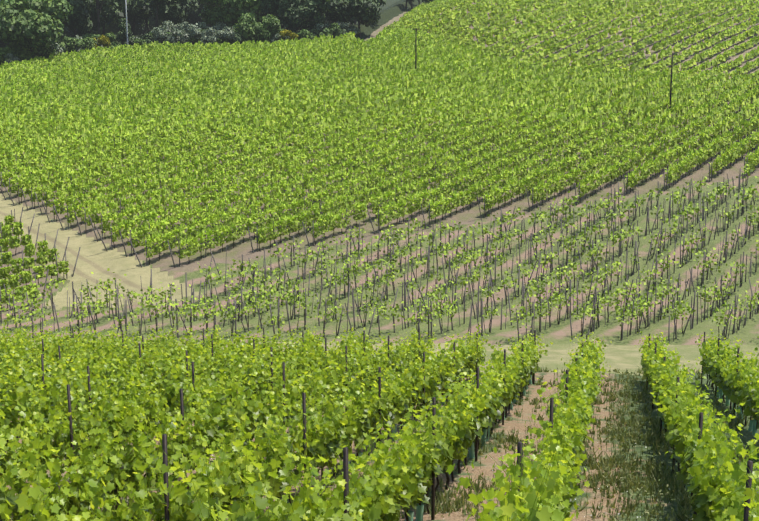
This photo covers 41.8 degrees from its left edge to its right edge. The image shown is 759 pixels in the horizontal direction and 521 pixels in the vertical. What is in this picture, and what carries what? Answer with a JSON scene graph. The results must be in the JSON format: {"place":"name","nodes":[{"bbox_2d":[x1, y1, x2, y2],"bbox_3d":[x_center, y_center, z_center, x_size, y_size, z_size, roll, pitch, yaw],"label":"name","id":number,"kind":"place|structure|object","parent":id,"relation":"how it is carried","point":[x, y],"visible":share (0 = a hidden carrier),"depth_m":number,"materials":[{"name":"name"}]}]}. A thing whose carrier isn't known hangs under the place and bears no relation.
{"place":"outdoors","nodes":[
{"label":"outdoors","id":0,"kind":"place"},
{"bbox_2d":[0,0,758,520],"bbox_3d":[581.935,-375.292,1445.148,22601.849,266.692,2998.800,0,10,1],"label":"ground","id":1,"kind":"structure","parent":0,"point":[98,260],"depth_m":71.26,"materials":[{"name":"beige soil"}]},
{"bbox_2d":[0,209,57,279],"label":"vineyard posts","id":2,"kind":"object","parent":1,"relation":"on","point":[22,250],"visible":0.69,"depth_m":71.30,"materials":[{"name":"brown wood"}]},
{"bbox_2d":[0,215,69,310],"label":"grapevines","id":3,"kind":"object","parent":1,"relation":"on","point":[6,230],"depth_m":72.26,"materials":[{"name":"green plant"}]},
{"bbox_2d":[11,207,80,299],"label":"vineyard posts","id":4,"kind":"object","parent":1,"relation":"on","point":[53,247],"visible":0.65,"depth_m":74.28,"materials":[{"name":"brown wood"}]},
{"bbox_2d":[125,0,127,46],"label":"utility pole","id":5,"kind":"object","parent":1,"relation":"on","point":[126,22],"visible":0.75,"depth_m":206.82,"materials":[{"name":"grey metal"}]},
{"bbox_2d":[0,0,340,63],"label":"tree foliage","id":6,"kind":"object","parent":1,"relation":"on","point":[36,24],"visible":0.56,"depth_m":196.19,"materials":[{"name":"green plant"}]},
{"bbox_2d":[4,20,359,63],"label":"bushes","id":7,"kind":"object","parent":1,"relation":"on","point":[181,32],"visible":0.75,"depth_m":210.39,"materials":[{"name":"green plant"}]},
{"bbox_2d":[90,29,298,47],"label":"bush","id":8,"kind":"object","parent":1,"relation":"on","point":[104,40],"visible":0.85,"depth_m":205.13,"materials":[{"name":"green plant"}]},
{"bbox_2d":[0,0,434,62],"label":"trees","id":9,"kind":"object","parent":1,"relation":"on","point":[175,12],"depth_m":216.61,"materials":[{"name":"green plant"}]},
{"bbox_2d":[0,157,747,267],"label":"vineyard posts","id":10,"kind":"object","parent":1,"relation":"on","point":[256,226],"visible":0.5,"depth_m":82.74,"materials":[{"name":"brown wood"}]},
{"bbox_2d":[1,322,752,520],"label":"trellis posts","id":11,"kind":"object","parent":1,"relation":"on","point":[346,472],"visible":0.46,"depth_m":18.61,"materials":[{"name":"wood"}]},
{"bbox_2d":[2,85,755,256],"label":"block trellis posts","id":12,"kind":"object","parent":1,"relation":"on","point":[353,145],"visible":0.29,"depth_m":101.64,"materials":[{"name":"brown wood"}]},
{"bbox_2d":[0,26,758,264],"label":"vineyard","id":13,"kind":"object","parent":1,"relation":"on","point":[63,93],"depth_m":116.07,"materials":[{"name":"green plant"}]},
{"bbox_2d":[0,318,758,462],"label":"vine leaves","id":14,"kind":"object","parent":1,"relation":"on","point":[728,380],"visible":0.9,"depth_m":27.35,"materials":[{"name":"green plant"}]},
{"bbox_2d":[0,342,758,520],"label":"vine","id":15,"kind":"object","parent":1,"relation":"on","point":[705,507],"depth_m":13.83,"materials":[{"name":"green plant"}]},
{"bbox_2d":[0,162,758,339],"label":"young vines","id":16,"kind":"object","parent":1,"relation":"on","point":[750,190],"depth_m":66.18,"materials":[{"name":"green plant"}]},
{"bbox_2d":[0,168,758,342],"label":"vineyard stakes","id":17,"kind":"object","parent":1,"relation":"on","point":[523,291],"visible":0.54,"depth_m":66.66,"materials":[{"name":"wood"}]},
{"bbox_2d":[6,367,758,520],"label":"grass tufts","id":18,"kind":"object","parent":1,"relation":"on","point":[669,479],"visible":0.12,"depth_m":22.26,"materials":[{"name":"green plant"}]},
{"bbox_2d":[413,28,418,68],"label":"utility pole","id":19,"kind":"object","parent":1,"relation":"on","point":[416,29],"visible":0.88,"depth_m":160.83,"materials":[{"name":"grey wood"}]},
{"bbox_2d":[142,375,756,520],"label":"grow tubes","id":20,"kind":"object","parent":1,"relation":"on","point":[420,509],"visible":0.1,"depth_m":25.51,"materials":[{"name":"plastic"}]},
{"bbox_2d":[389,0,758,83],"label":"vine foliage","id":21,"kind":"object","parent":1,"relation":"on","point":[419,14],"visible":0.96,"depth_m":187.66,"materials":[{"name":"green plant"}]},
{"bbox_2d":[461,364,692,520],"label":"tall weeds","id":22,"kind":"object","parent":1,"relation":"on","point":[622,462],"visible":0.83,"depth_m":20.72,"materials":[{"name":"green plant"}]},
{"bbox_2d":[668,53,676,108],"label":"utility pole","id":23,"kind":"object","parent":1,"relation":"on","point":[671,81],"visible":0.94,"depth_m":129.75,"materials":[{"name":"grey wood"}]},
{"bbox_2d":[189,0,758,67],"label":"power lines","id":24,"kind":"object","parent":23,"relation":"attached to","point":[492,41],"visible":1,"depth_m":148.36,"materials":[{"name":"grey metal"}]}
]}

